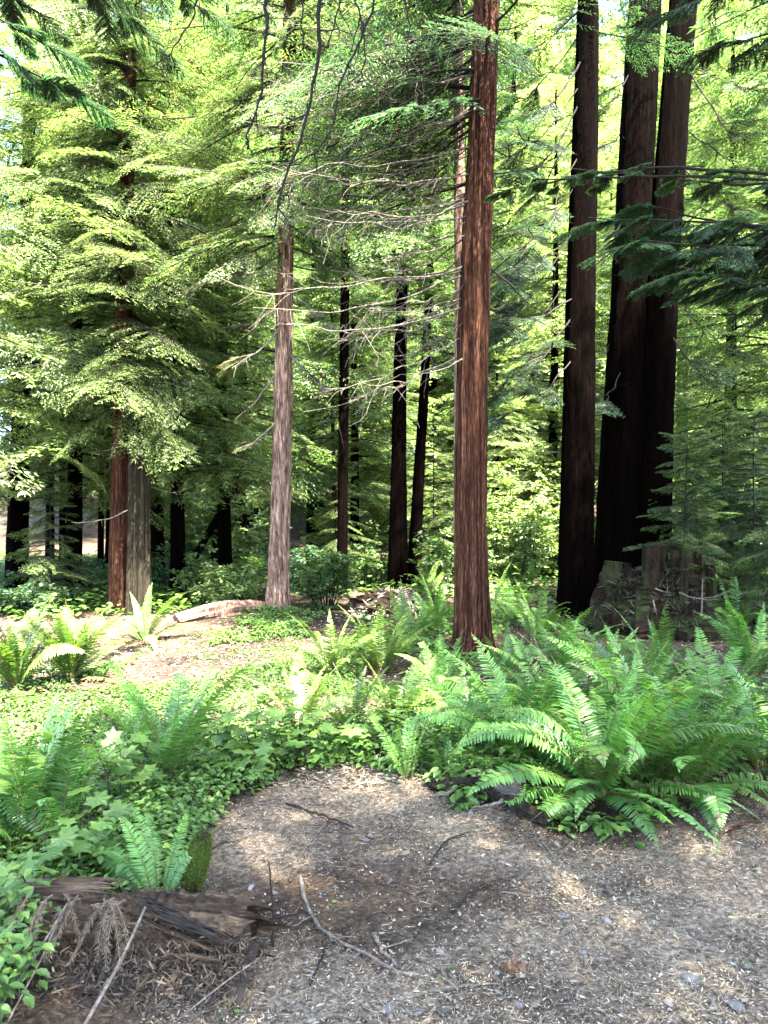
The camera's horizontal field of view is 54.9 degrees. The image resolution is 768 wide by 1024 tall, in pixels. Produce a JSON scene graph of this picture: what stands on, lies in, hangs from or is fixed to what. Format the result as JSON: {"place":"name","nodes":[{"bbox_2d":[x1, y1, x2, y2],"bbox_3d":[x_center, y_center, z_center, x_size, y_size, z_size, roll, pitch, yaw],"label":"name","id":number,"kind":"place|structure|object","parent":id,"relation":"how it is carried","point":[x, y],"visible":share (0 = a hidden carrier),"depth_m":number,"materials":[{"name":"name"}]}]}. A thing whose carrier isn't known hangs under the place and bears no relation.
{"place":"outdoors","nodes":[
{"label":"outdoors","id":0,"kind":"place"},
{"bbox_2d":[0,455,767,1023],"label":"ground","id":1,"kind":"structure","parent":0,"point":[372,911],"depth_m":3.12,"materials":[{"name":"gravel"}]},
{"bbox_2d":[0,24,66,505],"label":"redwood tree","id":2,"kind":"object","parent":1,"relation":"on","point":[45,357],"visible":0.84,"depth_m":10.33,"materials":[{"name":"green plant"}]},
{"bbox_2d":[0,732,71,828],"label":"thimbleberry plant","id":3,"kind":"object","parent":1,"relation":"on","point":[41,754],"visible":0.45,"depth_m":3.44,"materials":[{"name":"green plant"}]},
{"bbox_2d":[0,565,88,615],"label":"leafy shrub","id":4,"kind":"object","parent":1,"relation":"on","point":[14,593],"visible":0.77,"depth_m":11.33,"materials":[{"name":"green plant"}]},
{"bbox_2d":[0,125,90,517],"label":"redwood tree","id":5,"kind":"object","parent":1,"relation":"on","point":[5,499],"visible":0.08,"depth_m":16.65,"materials":[{"name":"green plant"}]},
{"bbox_2d":[0,825,94,912],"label":"thimbleberry plant","id":6,"kind":"object","parent":1,"relation":"on","point":[57,846],"visible":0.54,"depth_m":2.88,"materials":[{"name":"green plant"}]},
{"bbox_2d":[0,598,105,693],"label":"sword fern","id":7,"kind":"object","parent":1,"relation":"on","point":[13,665],"visible":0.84,"depth_m":6.28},
{"bbox_2d":[0,452,106,602],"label":"redwood sapling","id":8,"kind":"object","parent":1,"relation":"on","point":[69,562],"visible":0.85,"depth_m":11.74,"materials":[{"name":"plant"}]},
{"bbox_2d":[0,680,125,849],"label":"sword fern","id":9,"kind":"object","parent":1,"relation":"on","point":[42,779],"visible":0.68,"depth_m":3.41,"materials":[{"name":"plant"}]},
{"bbox_2d":[13,597,131,684],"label":"sword fern","id":10,"kind":"object","parent":1,"relation":"on","point":[67,663],"visible":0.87,"depth_m":6.54,"materials":[{"name":"plant"}]},
{"bbox_2d":[0,708,160,841],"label":"sword fern","id":11,"kind":"object","parent":1,"relation":"on","point":[62,806],"visible":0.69,"depth_m":3.43,"materials":[{"name":"plant"}]},
{"bbox_2d":[40,785,131,869],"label":"thimbleberry plant","id":12,"kind":"object","parent":1,"relation":"on","point":[100,828],"visible":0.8,"depth_m":3.18,"materials":[{"name":"green plant"}]},
{"bbox_2d":[0,0,204,591],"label":"tall redwood","id":13,"kind":"object","parent":1,"relation":"on","point":[17,518],"visible":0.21,"depth_m":12.87,"materials":[{"name":"green plant"}]},
{"bbox_2d":[80,727,151,807],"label":"thimbleberry plant","id":14,"kind":"object","parent":1,"relation":"on","point":[111,740],"visible":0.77,"depth_m":3.72,"materials":[{"name":"green plant"}]},
{"bbox_2d":[0,0,235,603],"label":"redwood tree","id":15,"kind":"object","parent":1,"relation":"on","point":[78,467],"visible":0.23,"depth_m":11.98,"materials":[{"name":"green plant"}]},
{"bbox_2d":[0,0,238,130],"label":"overhanging redwood","id":16,"kind":"object","parent":1,"relation":"on","point":[124,24],"visible":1,"depth_m":5.16,"materials":[{"name":"green plant"}]},
{"bbox_2d":[64,702,197,778],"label":"sword fern","id":17,"kind":"object","parent":1,"relation":"on","point":[138,747],"visible":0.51,"depth_m":4.23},
{"bbox_2d":[0,0,261,568],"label":"redwood tree","id":18,"kind":"object","parent":1,"relation":"on","point":[106,556],"visible":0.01,"depth_m":18.30,"materials":[{"name":"green plant"}]},
{"bbox_2d":[72,386,191,615],"bbox_3d":[-3.813,-0.268,11.331,1.794,3.735,0.895,0,0,-34],"label":"dead snag","id":19,"kind":"object","parent":1,"relation":"on","point":[138,580],"visible":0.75,"depth_m":10.98,"materials":[{"name":"brown wood"}]},
{"bbox_2d":[98,731,173,793],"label":"thimbleberry plant","id":20,"kind":"object","parent":1,"relation":"on","point":[131,750],"visible":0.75,"depth_m":3.99,"materials":[{"name":"green plant"}]},
{"bbox_2d":[0,0,275,613],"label":"tall redwood","id":21,"kind":"object","parent":1,"relation":"on","point":[123,255],"visible":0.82,"depth_m":10.82,"materials":[{"name":"green plant"}]},
{"bbox_2d":[0,875,298,1023],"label":"rotting log","id":22,"kind":"object","parent":1,"relation":"on","point":[199,946],"visible":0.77,"depth_m":2.46,"materials":[{"name":"brown wood"}]},
{"bbox_2d":[46,893,135,975],"bbox_3d":[-0.976,1.415,2.464,0.310,0.182,0.183,0,0,9],"label":"dead redwood spray","id":23,"kind":"object","parent":22,"relation":"on","point":[108,906],"visible":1,"depth_m":2.48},
{"bbox_2d":[92,582,206,651],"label":"sword fern","id":24,"kind":"object","parent":1,"relation":"on","point":[144,620],"visible":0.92,"depth_m":8.76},
{"bbox_2d":[96,801,223,892],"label":"sword fern","id":25,"kind":"object","parent":1,"relation":"on","point":[149,874],"visible":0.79,"depth_m":2.98,"materials":[{"name":"plant"}]},
{"bbox_2d":[85,7,253,574],"bbox_3d":[-5.083,-5.389,16.989,4.046,14.000,4.113,0,0,-21],"label":"tall redwood","id":26,"kind":"object","parent":1,"relation":"on","point":[157,537],"depth_m":16.86,"materials":[{"name":"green plant"}]},
{"bbox_2d":[81,649,258,776],"bbox_3d":[-1.253,1.173,4.308,1.036,0.807,0.797,0,0,0],"label":"sword fern","id":27,"kind":"object","parent":1,"relation":"on","point":[186,732],"visible":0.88,"depth_m":4.32,"materials":[{"name":"plant"}]},
{"bbox_2d":[28,0,312,600],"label":"redwood tree","id":28,"kind":"object","parent":1,"relation":"on","point":[178,479],"visible":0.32,"depth_m":12.37,"materials":[{"name":"green plant"}]},
{"bbox_2d":[180,829,213,893],"bbox_3d":[-0.756,1.441,2.969,0.126,0.282,0.224,0,0,0],"label":"mossy stub","id":29,"kind":"object","parent":1,"relation":"on","point":[193,876],"visible":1,"depth_m":2.96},
{"bbox_2d":[167,531,229,603],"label":"leafy shrub","id":30,"kind":"object","parent":1,"relation":"on","point":[185,577],"visible":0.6,"depth_m":12.55,"materials":[{"name":"green plant"}]},
{"bbox_2d":[173,600,264,622],"bbox_3d":[-2.198,1.352,9.969,1.293,0.303,0.302,0,0,-37],"label":"fallen log","id":31,"kind":"object","parent":1,"relation":"on","point":[219,609],"visible":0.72,"depth_m":9.83,"materials":[{"name":"brown wood"}]},
{"bbox_2d":[185,478,265,568],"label":"leafy shrub","id":32,"kind":"object","parent":1,"relation":"on","point":[254,537],"visible":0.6,"depth_m":17.06,"materials":[{"name":"green plant"}]},
{"bbox_2d":[188,562,266,602],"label":"leafy shrub","id":33,"kind":"object","parent":1,"relation":"on","point":[228,590],"visible":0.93,"depth_m":11.51,"materials":[{"name":"green plant"}]},
{"bbox_2d":[90,0,367,580],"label":"redwood tree","id":34,"kind":"object","parent":1,"relation":"on","point":[223,508],"visible":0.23,"depth_m":14.04,"materials":[{"name":"green plant"}]},
{"bbox_2d":[167,0,315,569],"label":"tall redwood","id":35,"kind":"object","parent":1,"relation":"on","point":[300,276],"visible":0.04,"depth_m":17.95,"materials":[{"name":"green plant"}]},
{"bbox_2d":[210,737,274,783],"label":"thimbleberry plant","id":36,"kind":"object","parent":1,"relation":"on","point":[264,749],"visible":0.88,"depth_m":4.18,"materials":[{"name":"green plant"}]},
{"bbox_2d":[115,0,383,610],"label":"shaggy redwood","id":37,"kind":"object","parent":1,"relation":"on","point":[278,588],"visible":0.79,"depth_m":10.16,"materials":[{"name":"green plant"}]},
{"bbox_2d":[219,691,302,758],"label":"thimbleberry plant","id":38,"kind":"object","parent":1,"relation":"on","point":[274,712],"visible":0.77,"depth_m":4.49,"materials":[{"name":"green plant"}]},
{"bbox_2d":[203,77,319,562],"bbox_3d":[-3.995,-5.883,22.108,4.381,15.002,4.058,0,0,0],"label":"tall redwood","id":39,"kind":"object","parent":1,"relation":"on","point":[243,524],"visible":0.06,"depth_m":21.87,"materials":[{"name":"green plant"}]},
{"bbox_2d":[212,277,329,522],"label":"redwood tree","id":40,"kind":"object","parent":1,"relation":"on","point":[293,505],"visible":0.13,"depth_m":22.85,"materials":[{"name":"green plant"}]},
{"bbox_2d":[134,0,428,234],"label":"overhanging redwood","id":41,"kind":"object","parent":1,"relation":"on","point":[318,31],"visible":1,"depth_m":2.66,"materials":[{"name":"green plant"}]},
{"bbox_2d":[229,647,360,738],"bbox_3d":[-0.544,1.284,5.078,0.936,0.758,0.781,0,0,-28],"label":"sword fern","id":42,"kind":"object","parent":1,"relation":"on","point":[305,707],"visible":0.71,"depth_m":5.11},
{"bbox_2d":[274,709,335,767],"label":"thimbleberry plant","id":43,"kind":"object","parent":1,"relation":"on","point":[293,743],"visible":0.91,"depth_m":4.44,"materials":[{"name":"green plant"}]},
{"bbox_2d":[252,122,379,557],"bbox_3d":[-2.134,-5.885,24.203,4.284,15.002,4.151,0,0,0],"label":"tall redwood","id":44,"kind":"object","parent":1,"relation":"on","point":[309,527],"visible":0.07,"depth_m":23.90,"materials":[{"name":"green plant"}]},
{"bbox_2d":[274,608,384,675],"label":"sword fern","id":45,"kind":"object","parent":1,"relation":"on","point":[328,656],"visible":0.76,"depth_m":7.02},
{"bbox_2d":[247,180,418,535],"bbox_3d":[-1.874,-5.849,27.953,7.171,14.746,6.563,-1,-1,1],"label":"redwood tree","id":46,"kind":"object","parent":1,"relation":"on","point":[321,431],"visible":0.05,"depth_m":27.55,"materials":[{"name":"green plant"}]},
{"bbox_2d":[292,231,379,550],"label":"tall redwood","id":47,"kind":"object","parent":1,"relation":"on","point":[332,402],"visible":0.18,"depth_m":19.96,"materials":[{"name":"green plant"}]},
{"bbox_2d":[290,546,382,610],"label":"leafy shrub","id":48,"kind":"object","parent":1,"relation":"on","point":[333,568],"visible":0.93,"depth_m":11.57,"materials":[{"name":"green plant"}]},
{"bbox_2d":[301,445,376,575],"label":"redwood sapling","id":49,"kind":"object","parent":1,"relation":"on","point":[322,534],"visible":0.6,"depth_m":15.41,"materials":[{"name":"green plant"}]},
{"bbox_2d":[319,711,381,755],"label":"thimbleberry plant","id":50,"kind":"object","parent":1,"relation":"on","point":[356,730],"visible":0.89,"depth_m":4.59,"materials":[{"name":"green plant"}]},
{"bbox_2d":[253,150,453,559],"bbox_3d":[-0.914,-4.073,20.169,5.325,11.499,4.866,0,0,42],"label":"redwood tree","id":51,"kind":"object","parent":1,"relation":"on","point":[355,444],"visible":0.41,"depth_m":19.65,"materials":[{"name":"green plant"}]},
{"bbox_2d":[285,643,422,763],"bbox_3d":[-0.238,1.315,5.113,1.073,0.832,0.912,0,0,-34],"label":"sword fern","id":52,"kind":"object","parent":1,"relation":"on","point":[354,707],"visible":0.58,"depth_m":5.02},
{"bbox_2d":[245,0,466,593],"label":"tall redwood","id":53,"kind":"object","parent":1,"relation":"on","point":[342,530],"visible":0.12,"depth_m":13.93,"materials":[{"name":"green plant"}]},
{"bbox_2d":[318,601,431,674],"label":"sword fern","id":54,"kind":"object","parent":1,"relation":"on","point":[377,659],"visible":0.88,"depth_m":7.14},
{"bbox_2d":[348,535,411,587],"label":"leafy shrub","id":55,"kind":"object","parent":1,"relation":"on","point":[373,551],"visible":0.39,"depth_m":15.35,"materials":[{"name":"green plant"}]},
{"bbox_2d":[0,548,767,1023],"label":"ground cover","id":56,"kind":"object","parent":1,"relation":"on","point":[172,806],"visible":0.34,"depth_m":4.55,"materials":[{"name":"green plant"}]},
{"bbox_2d":[324,285,452,524],"bbox_3d":[0.305,-2.752,21.350,3.977,8.829,3.987,0,0,36],"label":"redwood tree","id":57,"kind":"object","parent":1,"relation":"on","point":[381,478],"visible":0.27,"depth_m":21.36,"materials":[{"name":"green plant"}]},
{"bbox_2d":[330,643,458,725],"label":"sword fern","id":58,"kind":"object","parent":1,"relation":"on","point":[412,679],"visible":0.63,"depth_m":5.27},
{"bbox_2d":[348,585,440,620],"bbox_3d":[0.168,1.402,11.170,1.485,0.632,1.450,0,0,0],"label":"debris mound","id":59,"kind":"object","parent":1,"relation":"on","point":[370,602],"visible":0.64,"depth_m":10.96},
{"bbox_2d":[305,0,502,590],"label":"tall redwood","id":60,"kind":"object","parent":1,"relation":"on","point":[398,556],"visible":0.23,"depth_m":14.88,"materials":[{"name":"green plant"}]},
{"bbox_2d":[370,701,438,782],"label":"sword fern","id":61,"kind":"object","parent":1,"relation":"on","point":[405,754],"visible":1,"depth_m":4.23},
{"bbox_2d":[357,578,453,648],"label":"sword fern","id":62,"kind":"object","parent":1,"relation":"on","point":[400,612],"visible":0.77,"depth_m":8.66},
{"bbox_2d":[208,0,626,661],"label":"redwood tree","id":63,"kind":"object","parent":1,"relation":"on","point":[414,94],"visible":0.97,"depth_m":7.64,"materials":[{"name":"green plant"}]},
{"bbox_2d":[360,0,501,585],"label":"tall redwood","id":64,"kind":"object","parent":1,"relation":"on","point":[416,521],"visible":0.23,"depth_m":15.51,"materials":[{"name":"green plant"}]},
{"bbox_2d":[335,0,529,528],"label":"redwood tree","id":65,"kind":"object","parent":1,"relation":"on","point":[433,385],"visible":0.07,"depth_m":27.39,"materials":[{"name":"green plant"}]},
{"bbox_2d":[386,410,488,568],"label":"redwood sapling","id":66,"kind":"object","parent":1,"relation":"on","point":[432,527],"visible":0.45,"depth_m":16.86,"materials":[{"name":"green plant"}]},
{"bbox_2d":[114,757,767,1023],"bbox_3d":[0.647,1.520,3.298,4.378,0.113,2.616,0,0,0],"label":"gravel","id":67,"kind":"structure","parent":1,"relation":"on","point":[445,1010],"depth_m":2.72,"materials":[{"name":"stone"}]},
{"bbox_2d":[395,628,513,694],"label":"sword fern","id":68,"kind":"object","parent":1,"relation":"on","point":[440,675],"visible":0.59,"depth_m":5.99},
{"bbox_2d":[411,527,498,589],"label":"leafy shrub","id":69,"kind":"object","parent":1,"relation":"on","point":[439,547],"visible":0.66,"depth_m":14.40,"materials":[{"name":"green plant"}]},
{"bbox_2d":[351,0,574,531],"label":"slender redwood","id":70,"kind":"object","parent":1,"relation":"on","point":[458,212],"visible":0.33,"depth_m":8.45,"materials":[{"name":"brown plant"}]},
{"bbox_2d":[420,767,553,826],"bbox_3d":[0.533,1.428,3.871,0.684,0.265,0.472,0,0,12],"label":"weathered root","id":71,"kind":"object","parent":1,"relation":"on","point":[500,793],"visible":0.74,"depth_m":3.76,"materials":[{"name":"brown wood"}]},
{"bbox_2d":[435,311,558,519],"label":"redwood tree","id":72,"kind":"object","parent":1,"relation":"on","point":[496,453],"visible":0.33,"depth_m":20.09,"materials":[{"name":"green plant"}]},
{"bbox_2d":[445,454,560,576],"bbox_3d":[2.993,0.125,18.159,2.978,2.962,3.426,0,0,0],"label":"leafy shrub","id":73,"kind":"object","parent":1,"relation":"on","point":[545,508],"visible":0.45,"depth_m":17.46,"materials":[{"name":"green plant"}]},
{"bbox_2d":[404,633,609,786],"bbox_3d":[0.810,1.259,4.556,1.392,1.014,1.350,0,0,0],"label":"sword fern","id":74,"kind":"object","parent":1,"relation":"on","point":[476,722],"visible":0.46,"depth_m":4.47,"materials":[{"name":"plant"}]},
{"bbox_2d":[459,619,556,680],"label":"sword fern","id":75,"kind":"object","parent":1,"relation":"on","point":[504,662],"visible":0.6,"depth_m":6.79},
{"bbox_2d":[419,0,597,498],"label":"redwood tree","id":76,"kind":"object","parent":1,"relation":"on","point":[534,22],"visible":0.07,"depth_m":26.69,"materials":[{"name":"green plant"}]},
{"bbox_2d":[438,227,595,515],"bbox_3d":[4.243,-3.786,24.059,5.297,10.892,4.848,1,-1,-9],"label":"redwood tree","id":77,"kind":"object","parent":1,"relation":"on","point":[540,371],"visible":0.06,"depth_m":23.75,"materials":[{"name":"green plant"}]},
{"bbox_2d":[487,512,558,584],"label":"leafy shrub","id":78,"kind":"object","parent":1,"relation":"on","point":[530,555],"visible":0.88,"depth_m":14.94,"materials":[{"name":"green plant"}]},
{"bbox_2d":[438,75,618,525],"bbox_3d":[4.864,-5.587,22.337,6.543,14.524,6.559,0,0,21],"label":"redwood tree","id":79,"kind":"object","parent":1,"relation":"on","point":[552,416],"visible":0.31,"depth_m":21.72,"materials":[{"name":"green plant"}]},
{"bbox_2d":[496,576,578,644],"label":"sword fern","id":80,"kind":"object","parent":1,"relation":"on","point":[530,623],"visible":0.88,"depth_m":8.59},
{"bbox_2d":[496,441,598,571],"bbox_3d":[4.241,-0.129,19.247,2.705,3.486,3.083,0,0,33],"label":"leafy shrub","id":81,"kind":"object","parent":1,"relation":"on","point":[534,471],"visible":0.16,"depth_m":19.12,"materials":[{"name":"green plant"}]},
{"bbox_2d":[491,0,608,494],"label":"redwood tree","id":82,"kind":"object","parent":1,"relation":"on","point":[497,209],"visible":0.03,"depth_m":30.84,"materials":[{"name":"green plant"}]},
{"bbox_2d":[476,618,645,717],"bbox_3d":[1.211,1.190,5.095,1.241,0.989,0.856,0,0,13],"label":"sword fern","id":83,"kind":"object","parent":1,"relation":"on","point":[533,669],"visible":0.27,"depth_m":5.07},
{"bbox_2d":[500,606,627,683],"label":"sword fern","id":84,"kind":"object","parent":1,"relation":"on","point":[547,643],"visible":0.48,"depth_m":7.10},
{"bbox_2d":[440,0,693,618],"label":"tall redwood","id":85,"kind":"object","parent":1,"relation":"on","point":[575,586],"visible":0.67,"depth_m":10.80,"materials":[{"name":"green plant"}]},
{"bbox_2d":[433,633,767,851],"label":"sword fern","id":86,"kind":"object","parent":1,"relation":"on","point":[608,757],"visible":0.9,"depth_m":3.75,"materials":[{"name":"plant"}]},
{"bbox_2d":[521,0,700,509],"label":"redwood tree","id":87,"kind":"object","parent":1,"relation":"on","point":[605,69],"visible":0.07,"depth_m":28.80,"materials":[{"name":"green plant"}]},
{"bbox_2d":[565,0,661,589],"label":"tall redwood","id":88,"kind":"object","parent":1,"relation":"on","point":[617,490],"visible":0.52,"depth_m":12.04,"materials":[{"name":"brown plant"}]},
{"bbox_2d":[483,0,767,337],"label":"overhanging redwood","id":89,"kind":"object","parent":1,"relation":"on","point":[749,255],"visible":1,"depth_m":4.77,"materials":[{"name":"green plant"}]},
{"bbox_2d":[539,614,745,737],"bbox_3d":[1.628,1.137,4.740,1.154,0.897,1.247,0,0,32],"label":"sword fern","id":90,"kind":"object","parent":1,"relation":"on","point":[597,671],"visible":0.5,"depth_m":4.74,"materials":[{"name":"plant"}]},
{"bbox_2d":[536,649,767,838],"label":"sword fern","id":91,"kind":"object","parent":1,"relation":"on","point":[680,763],"visible":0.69,"depth_m":3.89,"materials":[{"name":"plant"}]},
{"bbox_2d":[580,545,728,641],"bbox_3d":[3.523,1.052,9.712,1.883,1.265,1.799,0,0,0],"label":"old stump","id":92,"kind":"object","parent":1,"relation":"on","point":[634,598],"visible":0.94,"depth_m":9.17,"materials":[{"name":"brown wood"}]},
{"bbox_2d":[545,0,767,546],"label":"redwood tree","id":93,"kind":"object","parent":1,"relation":"on","point":[690,129],"visible":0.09,"depth_m":19.57,"materials":[{"name":"green plant"}]},
{"bbox_2d":[600,599,733,684],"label":"sword fern","id":94,"kind":"object","parent":1,"relation":"on","point":[666,650],"visible":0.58,"depth_m":6.43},
{"bbox_2d":[595,0,767,575],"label":"redwood tree","id":95,"kind":"object","parent":1,"relation":"on","point":[731,394],"visible":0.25,"depth_m":15.45,"materials":[{"name":"green plant"}]},
{"bbox_2d":[622,432,753,628],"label":"redwood sapling","id":96,"kind":"object","parent":1,"relation":"on","point":[680,535],"visible":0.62,"depth_m":9.57,"materials":[{"name":"plant"}]},
{"bbox_2d":[634,618,767,732],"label":"sword fern","id":97,"kind":"object","parent":1,"relation":"on","point":[711,699],"visible":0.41,"depth_m":5.11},
{"bbox_2d":[635,0,767,570],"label":"tall redwood","id":98,"kind":"object","parent":1,"relation":"on","point":[661,345],"visible":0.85,"depth_m":11.88,"materials":[{"name":"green plant"}]},
{"bbox_2d":[649,437,767,605],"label":"sapling","id":99,"kind":"object","parent":1,"relation":"on","point":[690,497],"visible":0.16,"depth_m":11.97,"materials":[{"name":"green plant"}]},
{"bbox_2d":[653,653,767,774],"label":"sword fern","id":100,"kind":"object","parent":1,"relation":"on","point":[756,753],"visible":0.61,"depth_m":4.30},
{"bbox_2d":[666,408,767,612],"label":"redwood sapling","id":101,"kind":"object","parent":1,"relation":"on","point":[720,424],"visible":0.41,"depth_m":11.41,"materials":[{"name":"green plant"}]},
{"bbox_2d":[673,468,767,614],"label":"conifer tree","id":102,"kind":"object","parent":1,"relation":"on","point":[718,489],"visible":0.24,"depth_m":11.15,"materials":[{"name":"green plant"}]},
{"bbox_2d":[674,0,767,492],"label":"redwood tree","id":103,"kind":"object","parent":1,"relation":"on","point":[757,203],"visible":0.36,"depth_m":13.62,"materials":[{"name":"green plant"}]},
{"bbox_2d":[681,0,767,121],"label":"redwood tree","id":104,"kind":"object","parent":1,"relation":"on","point":[763,97],"visible":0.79,"depth_m":8.55,"materials":[{"name":"green plant"}]},
{"bbox_2d":[692,595,767,686],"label":"sword fern","id":105,"kind":"object","parent":1,"relation":"on","point":[735,641],"visible":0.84,"depth_m":6.78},
{"bbox_2d":[693,409,767,624],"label":"redwood sapling","id":106,"kind":"object","parent":1,"relation":"on","point":[753,582],"visible":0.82,"depth_m":10.19,"materials":[{"name":"plant"}]},
{"bbox_2d":[722,463,767,622],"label":"redwood sapling","id":107,"kind":"object","parent":1,"relation":"on","point":[761,597],"visible":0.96,"depth_m":9.21,"materials":[{"name":"plant"}]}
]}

